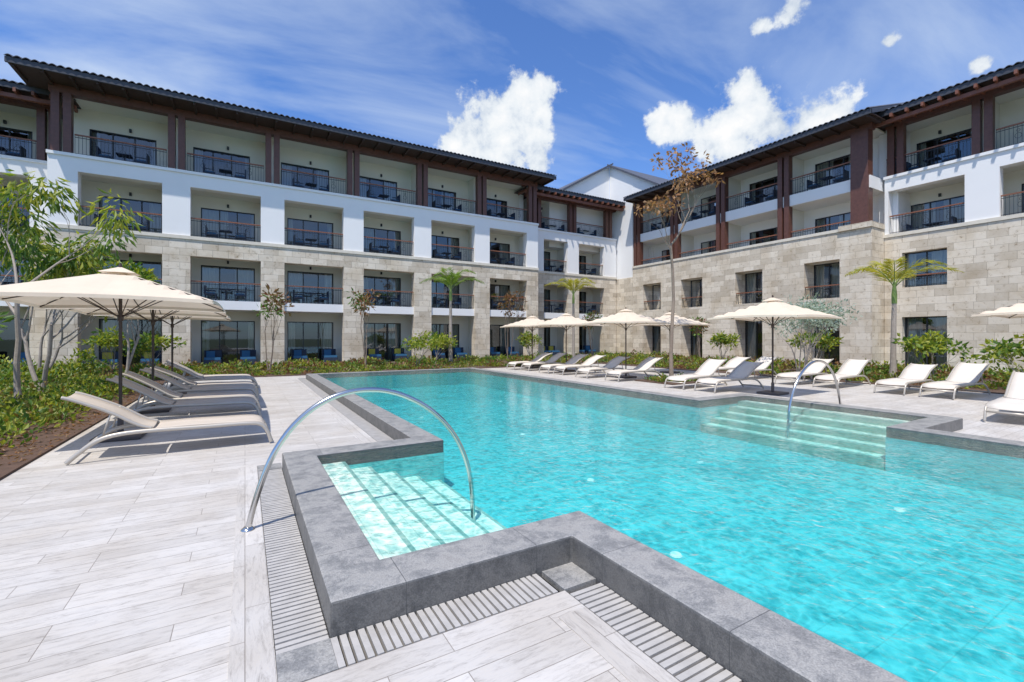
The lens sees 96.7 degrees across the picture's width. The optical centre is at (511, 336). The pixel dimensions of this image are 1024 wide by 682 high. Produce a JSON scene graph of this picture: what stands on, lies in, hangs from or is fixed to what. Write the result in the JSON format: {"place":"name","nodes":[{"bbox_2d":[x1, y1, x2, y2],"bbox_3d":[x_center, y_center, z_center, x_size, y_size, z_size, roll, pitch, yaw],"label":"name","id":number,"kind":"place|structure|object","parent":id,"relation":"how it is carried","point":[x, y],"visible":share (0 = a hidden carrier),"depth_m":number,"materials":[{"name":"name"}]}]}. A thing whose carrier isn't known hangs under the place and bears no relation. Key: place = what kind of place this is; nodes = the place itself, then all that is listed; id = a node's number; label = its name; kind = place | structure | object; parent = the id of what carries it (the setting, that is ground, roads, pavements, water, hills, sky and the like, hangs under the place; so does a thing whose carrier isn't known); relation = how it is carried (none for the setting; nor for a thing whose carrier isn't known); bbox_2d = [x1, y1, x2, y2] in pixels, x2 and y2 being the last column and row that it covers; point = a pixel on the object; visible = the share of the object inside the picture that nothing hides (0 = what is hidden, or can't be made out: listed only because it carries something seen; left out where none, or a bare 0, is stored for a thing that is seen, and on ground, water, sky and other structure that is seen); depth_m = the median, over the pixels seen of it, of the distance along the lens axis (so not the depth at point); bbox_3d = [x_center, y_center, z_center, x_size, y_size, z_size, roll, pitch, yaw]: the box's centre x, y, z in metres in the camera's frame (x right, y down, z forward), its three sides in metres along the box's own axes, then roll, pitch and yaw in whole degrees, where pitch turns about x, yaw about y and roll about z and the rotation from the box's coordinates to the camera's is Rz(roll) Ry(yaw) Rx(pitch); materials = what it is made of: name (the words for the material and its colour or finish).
{"place":"outdoors","nodes":[
{"label":"outdoors","id":0,"kind":"place"},
{"bbox_2d":[0,230,46,365],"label":"stone walls","id":1,"kind":"structure","parent":0,"point":[37,324],"depth_m":21.85,"materials":[{"name":"stone"}]},
{"bbox_2d":[0,154,46,229],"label":"white walls","id":2,"kind":"structure","parent":1,"relation":"on","point":[19,166],"depth_m":21.76,"materials":[{"name":"paint"}]},
{"bbox_2d":[0,128,28,366],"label":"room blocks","id":3,"kind":"structure","parent":2,"relation":"attached to","point":[7,343],"depth_m":23.73,"materials":[{"name":"glass"}]},
{"bbox_2d":[0,103,62,307],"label":"floor slabs","id":4,"kind":"structure","parent":2,"relation":"attached to","point":[17,110],"depth_m":22.52,"materials":[{"name":"white paint"}]},
{"bbox_2d":[36,107,49,160],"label":"wood posts","id":5,"kind":"object","parent":2,"relation":"on","point":[41,132],"visible":0.5,"depth_m":21.99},
{"bbox_2d":[47,227,537,365],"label":"stone walls","id":6,"kind":"structure","parent":0,"point":[177,254],"depth_m":25.99,"materials":[{"name":"stone"}]},
{"bbox_2d":[46,149,538,267],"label":"white walls","id":7,"kind":"structure","parent":6,"relation":"on","point":[178,185],"depth_m":25.29,"materials":[{"name":"paint"}]},
{"bbox_2d":[8,63,551,184],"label":"roof soffit","id":8,"kind":"structure","parent":7,"relation":"on","point":[36,78],"depth_m":23.86,"materials":[{"name":"brown wood"}]},
{"bbox_2d":[4,55,555,179],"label":"roof fascia","id":9,"kind":"structure","parent":8,"relation":"on","point":[45,67],"depth_m":23.44,"materials":[{"name":"wood"}]},
{"bbox_2d":[4,53,556,175],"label":"roof tiles","id":10,"kind":"object","parent":9,"relation":"attached to","point":[93,73],"visible":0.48,"depth_m":23.83,"materials":[{"name":"tile"}]},
{"bbox_2d":[11,63,553,185],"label":"rafters","id":11,"kind":"object","parent":8,"relation":"attached to","point":[43,72],"visible":1,"depth_m":24.77,"materials":[{"name":"brown wood"}]},
{"bbox_2d":[50,90,536,222],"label":"wood posts","id":12,"kind":"object","parent":7,"relation":"on","point":[352,173],"visible":0.86,"depth_m":25.21,"materials":[{"name":"wood"}]},
{"bbox_2d":[48,82,537,186],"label":"wood beams","id":13,"kind":"structure","parent":12,"relation":"on","point":[107,99],"depth_m":25.06,"materials":[{"name":"wood"}]},
{"bbox_2d":[94,131,508,365],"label":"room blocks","id":14,"kind":"structure","parent":7,"relation":"attached to","point":[228,339],"depth_m":27.47,"materials":[{"name":"glass"}]},
{"bbox_2d":[46,223,538,269],"bbox_3d":[-9.699,-5.085,27.648,26.810,0.170,0.610,0,0,-30],"label":"stone cap","id":15,"kind":"object","parent":6,"relation":"on","point":[267,244],"visible":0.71,"depth_m":25.53,"materials":[{"name":"stone"}]},
{"bbox_2d":[0,364,1023,681],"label":"pool deck","id":16,"kind":"structure","parent":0,"point":[136,560],"depth_m":3.18,"materials":[{"name":"grey tile"}]},
{"bbox_2d":[0,263,223,442],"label":"patio umbrella","id":17,"kind":"object","parent":16,"relation":"on","point":[120,287],"visible":0.88,"depth_m":6.82,"materials":[{"name":"fabric"}]},
{"bbox_2d":[46,308,226,413],"bbox_3d":[-7.691,0.212,9.749,2.654,2.765,2.654,0,0,-32],"label":"patio umbrella","id":18,"kind":"object","parent":16,"relation":"on","point":[140,313],"visible":0.24,"depth_m":10.03,"materials":[{"name":"fabric"}]},
{"bbox_2d":[93,315,230,395],"bbox_3d":[-9.209,0.212,12.336,2.654,2.765,2.654,0,0,-30],"label":"patio umbrella","id":19,"kind":"object","parent":16,"relation":"on","point":[183,318],"visible":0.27,"depth_m":12.81,"materials":[{"name":"fabric"}]},
{"bbox_2d":[61,391,272,464],"bbox_3d":[-4.775,1.167,6.532,2.344,0.858,0.722,0,0,-32],"label":"sun lounger","id":20,"kind":"object","parent":16,"relation":"on","point":[130,416],"visible":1,"depth_m":6.33,"materials":[{"name":"fabric"}]},
{"bbox_2d":[106,375,261,428],"bbox_3d":[-6.102,1.149,8.652,2.344,0.894,0.722,0,0,-31],"label":"sun lounger","id":21,"kind":"object","parent":16,"relation":"on","point":[149,393],"visible":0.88,"depth_m":8.50,"materials":[{"name":"fabric"}]},
{"bbox_2d":[122,371,260,408],"bbox_3d":[-6.621,1.143,9.564,2.344,0.905,0.722,0,0,-31],"label":"sun lounger","id":22,"kind":"object","parent":16,"relation":"on","point":[170,393],"visible":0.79,"depth_m":9.42,"materials":[{"name":"fabric"}]},
{"bbox_2d":[139,367,258,399],"bbox_3d":[-7.478,1.153,11.033,2.344,0.885,0.722,0,0,-31],"label":"sun lounger","id":23,"kind":"object","parent":16,"relation":"on","point":[182,386],"visible":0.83,"depth_m":10.91,"materials":[{"name":"fabric"}]},
{"bbox_2d":[150,366,258,394],"bbox_3d":[-8.011,1.170,11.996,2.344,0.851,0.722,0,0,-29],"label":"sun lounger","id":24,"kind":"object","parent":16,"relation":"on","point":[186,381],"visible":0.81,"depth_m":11.88,"materials":[{"name":"fabric"}]},
{"bbox_2d":[530,312,603,371],"bbox_3d":[2.524,0.212,21.191,2.454,2.765,2.454,0,0,-32],"label":"patio umbrella","id":25,"kind":"object","parent":16,"relation":"on","point":[565,320],"visible":0.88,"depth_m":20.84,"materials":[{"name":"fabric"}]},
{"bbox_2d":[581,307,669,377],"bbox_3d":[4.472,0.212,17.870,2.454,2.765,2.454,0,0,-32],"label":"patio umbrella","id":26,"kind":"object","parent":16,"relation":"on","point":[625,317],"visible":0.91,"depth_m":17.54,"materials":[{"name":"fabric"}]},
{"bbox_2d":[257,368,1023,681],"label":"swimming pool","id":27,"kind":"structure","parent":16,"relation":"in","point":[739,537],"depth_m":4.47,"materials":[{"name":"liquid"}]},
{"bbox_2d":[240,387,474,532],"bbox_3d":[-1.309,1.286,4.275,2.138,1.630,0.110,0,0,-30],"label":"pool handrail","id":28,"kind":"object","parent":27,"relation":"on","point":[248,527],"visible":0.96,"depth_m":4.10,"materials":[{"name":"silver metal"}]},
{"bbox_2d":[664,358,726,388],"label":"sun lounger","id":29,"kind":"object","parent":16,"relation":"on","point":[709,367],"visible":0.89,"depth_m":14.75,"materials":[{"name":"fabric"}]},
{"bbox_2d":[694,361,763,392],"bbox_3d":[6.571,1.177,13.710,2.344,0.839,0.722,0,0,-29],"label":"sun lounger","id":30,"kind":"object","parent":16,"relation":"on","point":[743,370],"visible":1,"depth_m":13.82,"materials":[{"name":"fabric"}]},
{"bbox_2d":[707,295,842,395],"bbox_3d":[7.303,0.212,12.748,2.454,2.765,2.454,0,0,-33],"label":"patio umbrella","id":31,"kind":"object","parent":16,"relation":"on","point":[772,308],"visible":1,"depth_m":12.51,"materials":[{"name":"fabric"}]},
{"bbox_2d":[812,358,870,386],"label":"sun lounger","id":32,"kind":"object","parent":16,"relation":"on","point":[850,368],"visible":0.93,"depth_m":14.94,"materials":[{"name":"fabric"}]},
{"bbox_2d":[874,363,938,394],"bbox_3d":[11.488,1.200,13.233,2.344,0.791,0.722,0,0,-30],"label":"sun lounger","id":33,"kind":"object","parent":16,"relation":"on","point":[911,373],"visible":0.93,"depth_m":13.33,"materials":[{"name":"fabric"}]},
{"bbox_2d":[919,362,990,398],"bbox_3d":[12.020,1.156,12.327,2.344,0.880,0.722,0,0,-27],"label":"sun lounger","id":34,"kind":"object","parent":16,"relation":"on","point":[961,374],"visible":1,"depth_m":12.47,"materials":[{"name":"fabric"}]},
{"bbox_2d":[983,371,1023,420],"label":"sun lounger","id":35,"kind":"object","parent":16,"relation":"on","point":[1012,399],"visible":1,"depth_m":8.86,"materials":[{"name":"fabric"}]},
{"bbox_2d":[0,0,1023,188],"label":"sky","id":36,"kind":"structure","parent":0,"point":[569,90],"materials":[{"name":"blue"}]},
{"bbox_2d":[538,273,615,354],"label":"stone walls","id":37,"kind":"structure","parent":0,"point":[606,287],"depth_m":37.54,"materials":[{"name":"stone"}]},
{"bbox_2d":[538,228,616,276],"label":"white walls","id":38,"kind":"structure","parent":37,"relation":"on","point":[572,242],"depth_m":37.40,"materials":[{"name":"paint"}]},
{"bbox_2d":[537,198,611,237],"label":"wood posts","id":39,"kind":"object","parent":38,"relation":"on","point":[572,218],"visible":0.69,"depth_m":37.38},
{"bbox_2d":[518,187,624,210],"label":"rafters","id":40,"kind":"object","parent":39,"relation":"attached to","point":[572,200],"visible":0.69,"depth_m":36.50,"materials":[{"name":"brown wood"}]},
{"bbox_2d":[633,122,874,207],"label":"wood beams","id":41,"kind":"structure","parent":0,"point":[835,138],"depth_m":27.53,"materials":[{"name":"wood"}]},
{"label":"ground","id":42,"kind":"structure","parent":0,"visible":0},
{"bbox_2d":[0,112,62,318],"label":"back walls","id":43,"kind":"structure","parent":42,"relation":"on","point":[21,122],"depth_m":23.07,"materials":[{"name":"beige paint"}]},
{"bbox_2d":[74,109,518,364],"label":"back walls","id":44,"kind":"structure","parent":42,"relation":"on","point":[85,121],"depth_m":27.46,"materials":[{"name":"beige paint"}]},
{"bbox_2d":[92,131,507,363],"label":"curtains","id":45,"kind":"object","parent":44,"relation":"attached to","point":[244,275],"visible":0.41,"depth_m":27.93,"materials":[{"name":"fabric"}]},
{"bbox_2d":[90,129,509,364],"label":"window frames","id":46,"kind":"structure","parent":44,"relation":"attached to","point":[135,138],"depth_m":27.55,"materials":[{"name":"metal"}]},
{"bbox_2d":[100,347,518,367],"bbox_3d":[-10.027,1.150,28.552,24.040,0.800,0.800,0,0,-30],"label":"lounge furniture","id":47,"kind":"object","parent":42,"relation":"on","point":[215,356],"visible":0.71,"depth_m":27.15,"materials":[{"name":"wicker"}]},
{"bbox_2d":[176,120,475,355],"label":"party walls","id":48,"kind":"structure","parent":42,"relation":"on","point":[472,189],"depth_m":32.85,"materials":[{"name":"beige paint"}]},
{"bbox_2d":[75,98,525,317],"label":"floor slabs","id":49,"kind":"structure","parent":48,"relation":"on","point":[240,306],"depth_m":26.93,"materials":[{"name":"white paint"}]},
{"bbox_2d":[74,134,526,310],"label":"railings","id":50,"kind":"object","parent":49,"relation":"on","point":[319,232],"visible":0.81,"depth_m":26.38,"materials":[{"name":"black metal"}]},
{"bbox_2d":[94,146,514,310],"bbox_3d":[-10.153,-5.575,28.271,23.682,7.350,0.755,0,0,-30],"label":"balcony furniture","id":51,"kind":"object","parent":49,"relation":"on","point":[298,242],"visible":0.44,"depth_m":27.24,"materials":[{"name":"wicker"}]},
{"bbox_2d":[0,357,1005,479],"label":"soil bed","id":52,"kind":"object","parent":42,"relation":"on","point":[9,468],"visible":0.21,"depth_m":8.06,"materials":[{"name":"soil"}]},
{"bbox_2d":[0,352,110,391],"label":"hedge","id":53,"kind":"object","parent":52,"relation":"on","point":[73,369],"visible":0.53,"depth_m":17.16,"materials":[{"name":"green plant"}]},
{"bbox_2d":[0,230,116,391],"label":"mango tree","id":54,"kind":"object","parent":52,"relation":"on","point":[70,267],"visible":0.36,"depth_m":12.30,"materials":[{"name":"green plant"}]},
{"bbox_2d":[19,257,107,370],"bbox_3d":[-16.020,-0.712,16.699,3.022,4.714,2.938,0,0,-30],"label":"plumeria tree","id":55,"kind":"object","parent":52,"relation":"on","point":[59,346],"visible":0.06,"depth_m":16.42,"materials":[{"name":"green plant"}]},
{"bbox_2d":[0,169,153,400],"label":"mango tree","id":56,"kind":"object","parent":52,"relation":"on","point":[12,222],"visible":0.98,"depth_m":10.65,"materials":[{"name":"green plant"}]},
{"bbox_2d":[0,369,155,454],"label":"hedge","id":57,"kind":"object","parent":52,"relation":"on","point":[32,403],"visible":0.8,"depth_m":9.53,"materials":[{"name":"green plant"}]},
{"bbox_2d":[0,381,161,464],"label":"leaf litter","id":58,"kind":"object","parent":52,"relation":"on","point":[67,432],"visible":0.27,"depth_m":7.55,"materials":[{"name":"brown plant"}]},
{"bbox_2d":[73,325,133,369],"bbox_3d":[-17.276,0.560,19.180,1.422,2.144,2.107,0,0,9],"label":"sea grape shrub","id":59,"kind":"object","parent":52,"relation":"on","point":[103,339],"visible":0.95,"depth_m":18.98,"materials":[{"name":"green plant"}]},
{"bbox_2d":[85,258,160,377],"bbox_3d":[-13.348,-0.604,15.556,2.741,4.486,2.243,0,0,33],"label":"plumeria tree","id":60,"kind":"object","parent":52,"relation":"on","point":[142,272],"visible":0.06,"depth_m":15.79,"materials":[{"name":"green plant"}]},
{"bbox_2d":[118,331,185,365],"bbox_3d":[-15.207,0.695,19.374,1.495,1.858,2.390,0,0,22],"label":"sea grape shrub","id":61,"kind":"object","parent":52,"relation":"on","point":[146,339],"visible":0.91,"depth_m":19.12,"materials":[{"name":"green plant"}]},
{"bbox_2d":[253,283,293,369],"bbox_3d":[-10.221,-0.327,19.669,1.413,3.863,1.606,0,0,44],"label":"copperleaf shrub","id":62,"kind":"object","parent":52,"relation":"on","point":[280,302],"visible":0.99,"depth_m":19.55,"materials":[{"name":"brown plant"}]},
{"bbox_2d":[60,348,665,380],"bbox_3d":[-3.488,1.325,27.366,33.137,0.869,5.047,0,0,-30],"label":"hedge","id":63,"kind":"object","parent":52,"relation":"on","point":[290,363],"visible":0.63,"depth_m":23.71,"materials":[{"name":"green plant"}]},
{"bbox_2d":[400,330,443,364],"bbox_3d":[-4.563,0.627,22.838,2.192,2.009,1.673,0,0,-30],"label":"sea grape shrub","id":64,"kind":"object","parent":52,"relation":"on","point":[417,343],"visible":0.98,"depth_m":22.72,"materials":[{"name":"green plant"}]},
{"bbox_2d":[420,267,485,363],"bbox_3d":[-3.196,-1.142,25.965,3.504,5.483,3.411,0,0,-30],"label":"palm tree","id":65,"kind":"object","parent":52,"relation":"on","point":[449,280],"visible":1,"depth_m":25.71,"materials":[{"name":"green plant"}]},
{"bbox_2d":[634,142,725,375],"bbox_3d":[5.916,-2.684,16.018,3.209,8.616,2.233,0,0,-30],"label":"almond tree","id":66,"kind":"object","parent":52,"relation":"on","point":[660,203],"visible":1,"depth_m":16.18,"materials":[{"name":"brown plant"}]},
{"bbox_2d":[581,351,1023,389],"bbox_3d":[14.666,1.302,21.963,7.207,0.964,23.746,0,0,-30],"label":"hedge","id":67,"kind":"object","parent":52,"relation":"on","point":[1002,375],"visible":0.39,"depth_m":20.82,"materials":[{"name":"green plant"}]},
{"bbox_2d":[758,292,862,380],"bbox_3d":[10.882,-0.013,16.923,3.613,3.250,2.916,0,0,-30],"label":"silver buttonwood bush","id":68,"kind":"object","parent":52,"relation":"on","point":[813,322],"visible":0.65,"depth_m":16.51,"materials":[{"name":"green plant"}]},
{"bbox_2d":[785,329,843,359],"bbox_3d":[13.381,0.640,20.164,1.716,1.989,2.230,0,0,-30],"label":"sea grape shrub","id":69,"kind":"object","parent":52,"relation":"on","point":[824,341],"visible":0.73,"depth_m":19.89,"materials":[{"name":"green plant"}]},
{"bbox_2d":[843,256,963,377],"bbox_3d":[14.342,-0.704,17.199,3.822,4.610,2.563,0,0,9],"label":"palm tree","id":70,"kind":"object","parent":52,"relation":"on","point":[900,275],"visible":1,"depth_m":17.02,"materials":[{"name":"green plant"}]},
{"bbox_2d":[891,329,980,376],"bbox_3d":[14.215,0.670,15.353,2.087,1.921,2.000,0,0,-4],"label":"sea grape shrub","id":71,"kind":"object","parent":52,"relation":"on","point":[925,344],"visible":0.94,"depth_m":15.46,"materials":[{"name":"green plant"}]},
{"bbox_2d":[975,334,1023,372],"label":"sea grape shrub","id":72,"kind":"object","parent":52,"relation":"on","point":[1002,350],"visible":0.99,"depth_m":13.68,"materials":[{"name":"green plant"}]},
{"bbox_2d":[523,200,599,354],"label":"party walls","id":73,"kind":"structure","parent":42,"relation":"on","point":[595,298],"depth_m":40.16,"materials":[{"name":"beige paint"}]},
{"bbox_2d":[541,205,591,349],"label":"back walls","id":74,"kind":"structure","parent":42,"relation":"on","point":[553,296],"depth_m":38.99,"materials":[{"name":"beige paint"}]},
{"bbox_2d":[542,163,668,352],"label":"hotel tower","id":75,"kind":"structure","parent":42,"relation":"on","point":[612,182],"depth_m":39.03,"materials":[{"name":"white paint"}]},
{"bbox_2d":[633,221,884,367],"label":"stone walls","id":76,"kind":"structure","parent":42,"relation":"on","point":[783,267],"depth_m":27.64,"materials":[{"name":"stone"}]},
{"bbox_2d":[632,229,837,267],"bbox_3d":[14.212,-5.800,31.613,0.610,0.160,15.350,0,0,-30],"label":"stone cap","id":77,"kind":"object","parent":76,"relation":"on","point":[768,243],"visible":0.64,"depth_m":29.32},
{"bbox_2d":[634,129,872,265],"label":"wood posts","id":78,"kind":"object","parent":77,"relation":"on","point":[861,171],"visible":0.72,"depth_m":27.31,"materials":[{"name":"wood"}]},
{"bbox_2d":[648,260,839,360],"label":"reveals","id":79,"kind":"object","parent":76,"relation":"attached to","point":[742,322],"visible":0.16,"depth_m":30.66,"materials":[{"name":"beige stone"}]},
{"bbox_2d":[641,162,849,309],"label":"railings","id":80,"kind":"object","parent":76,"relation":"on","point":[772,237],"visible":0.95,"depth_m":28.98,"materials":[{"name":"brown metal"}]},
{"bbox_2d":[658,156,848,363],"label":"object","id":81,"kind":"structure","parent":76,"relation":"attached to","point":[834,354],"depth_m":30.77,"materials":[{"name":"glass"}]},
{"bbox_2d":[640,128,885,245],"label":"floor slabs","id":82,"kind":"structure","parent":76,"relation":"on","point":[826,196],"depth_m":28.57,"materials":[{"name":"beige paint"}]},
{"bbox_2d":[681,157,803,257],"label":"party walls","id":83,"kind":"structure","parent":82,"relation":"on","point":[687,242],"depth_m":31.61,"materials":[{"name":"beige paint"}]},
{"bbox_2d":[651,170,848,229],"bbox_3d":[15.171,-7.200,31.451,0.600,4.200,13.960,0,0,-30],"label":"balcony furniture","id":84,"kind":"object","parent":82,"relation":"on","point":[810,184],"visible":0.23,"depth_m":28.99,"materials":[{"name":"metal"}]},
{"bbox_2d":[649,130,886,262],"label":"white walls","id":85,"kind":"structure","parent":76,"relation":"on","point":[882,155],"depth_m":24.79,"materials":[{"name":"paint"}]},
{"bbox_2d":[628,113,906,201],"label":"roof soffit","id":86,"kind":"structure","parent":85,"relation":"on","point":[860,121],"depth_m":26.53,"materials":[{"name":"brown wood"}]},
{"bbox_2d":[626,114,880,203],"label":"rafters","id":87,"kind":"object","parent":86,"relation":"attached to","point":[869,116],"visible":0.84,"depth_m":27.44,"materials":[{"name":"brown wood"}]},
{"bbox_2d":[624,104,897,200],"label":"roof fascia","id":88,"kind":"structure","parent":87,"relation":"attached to","point":[816,130],"depth_m":26.27,"materials":[{"name":"wood"}]},
{"bbox_2d":[654,137,878,261],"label":"back walls","id":89,"kind":"structure","parent":42,"relation":"on","point":[810,216],"depth_m":28.39,"materials":[{"name":"white paint"}]},
{"bbox_2d":[652,154,849,364],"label":"window frames","id":90,"kind":"structure","parent":89,"relation":"attached to","point":[843,157],"depth_m":30.08,"materials":[{"name":"metal"}]},
{"bbox_2d":[653,196,715,309],"bbox_3d":[15.718,-4.475,31.812,1.030,12.150,14.270,0,0,-30],"label":"window glass","id":91,"kind":"object","parent":90,"relation":"in","point":[656,292],"visible":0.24,"depth_m":34.80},
{"bbox_2d":[654,156,849,359],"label":"curtains","id":92,"kind":"object","parent":89,"relation":"attached to","point":[751,282],"visible":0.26,"depth_m":27.98,"materials":[{"name":"fabric"}]},
{"bbox_2d":[884,217,1023,372],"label":"stone walls","id":93,"kind":"structure","parent":42,"relation":"on","point":[987,258],"depth_m":21.41,"materials":[{"name":"stone"}]},
{"bbox_2d":[916,130,969,367],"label":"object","id":94,"kind":"structure","parent":93,"relation":"attached to","point":[965,148],"depth_m":24.17,"materials":[{"name":"glass"}]},
{"bbox_2d":[883,130,1023,234],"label":"white walls","id":95,"kind":"structure","parent":93,"relation":"on","point":[982,173],"depth_m":21.46,"materials":[{"name":"paint"}]},
{"bbox_2d":[887,95,994,175],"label":"wood posts","id":96,"kind":"object","parent":95,"relation":"on","point":[896,142],"visible":0.86,"depth_m":21.30,"materials":[{"name":"wood"}]},
{"bbox_2d":[875,69,1023,127],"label":"rafters","id":97,"kind":"object","parent":96,"relation":"on","point":[1018,74],"visible":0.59,"depth_m":21.21,"materials":[{"name":"brown wood"}]},
{"bbox_2d":[876,62,1023,116],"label":"roof fascia","id":98,"kind":"structure","parent":97,"relation":"attached to","point":[1000,73],"depth_m":21.09,"materials":[{"name":"wood"}]},
{"bbox_2d":[885,81,1023,129],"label":"wood beams","id":99,"kind":"structure","parent":96,"relation":"on","point":[1009,88],"depth_m":21.84,"materials":[{"name":"wood"}]},
{"bbox_2d":[904,88,1023,193],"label":"floor slabs","id":100,"kind":"structure","parent":95,"relation":"attached to","point":[1000,99],"depth_m":23.11,"materials":[{"name":"beige paint"}]},
{"bbox_2d":[884,213,1023,237],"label":"stone cap","id":101,"kind":"object","parent":93,"relation":"on","point":[1019,215],"visible":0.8,"depth_m":21.73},
{"bbox_2d":[886,121,1023,286],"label":"railings","id":102,"kind":"object","parent":93,"relation":"on","point":[943,224],"visible":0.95,"depth_m":22.38,"materials":[{"name":"brown metal"}]},
{"bbox_2d":[905,128,1023,368],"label":"window frames","id":103,"kind":"structure","parent":93,"relation":"attached to","point":[949,199],"depth_m":23.62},
{"bbox_2d":[907,130,970,367],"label":"windows","id":104,"kind":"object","parent":103,"relation":"in","point":[914,326],"visible":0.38,"depth_m":23.61,"materials":[{"name":"glass"}]},
{"bbox_2d":[910,97,1023,254],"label":"back walls","id":105,"kind":"structure","parent":42,"relation":"on","point":[1011,112],"depth_m":22.51,"materials":[{"name":"beige paint"}]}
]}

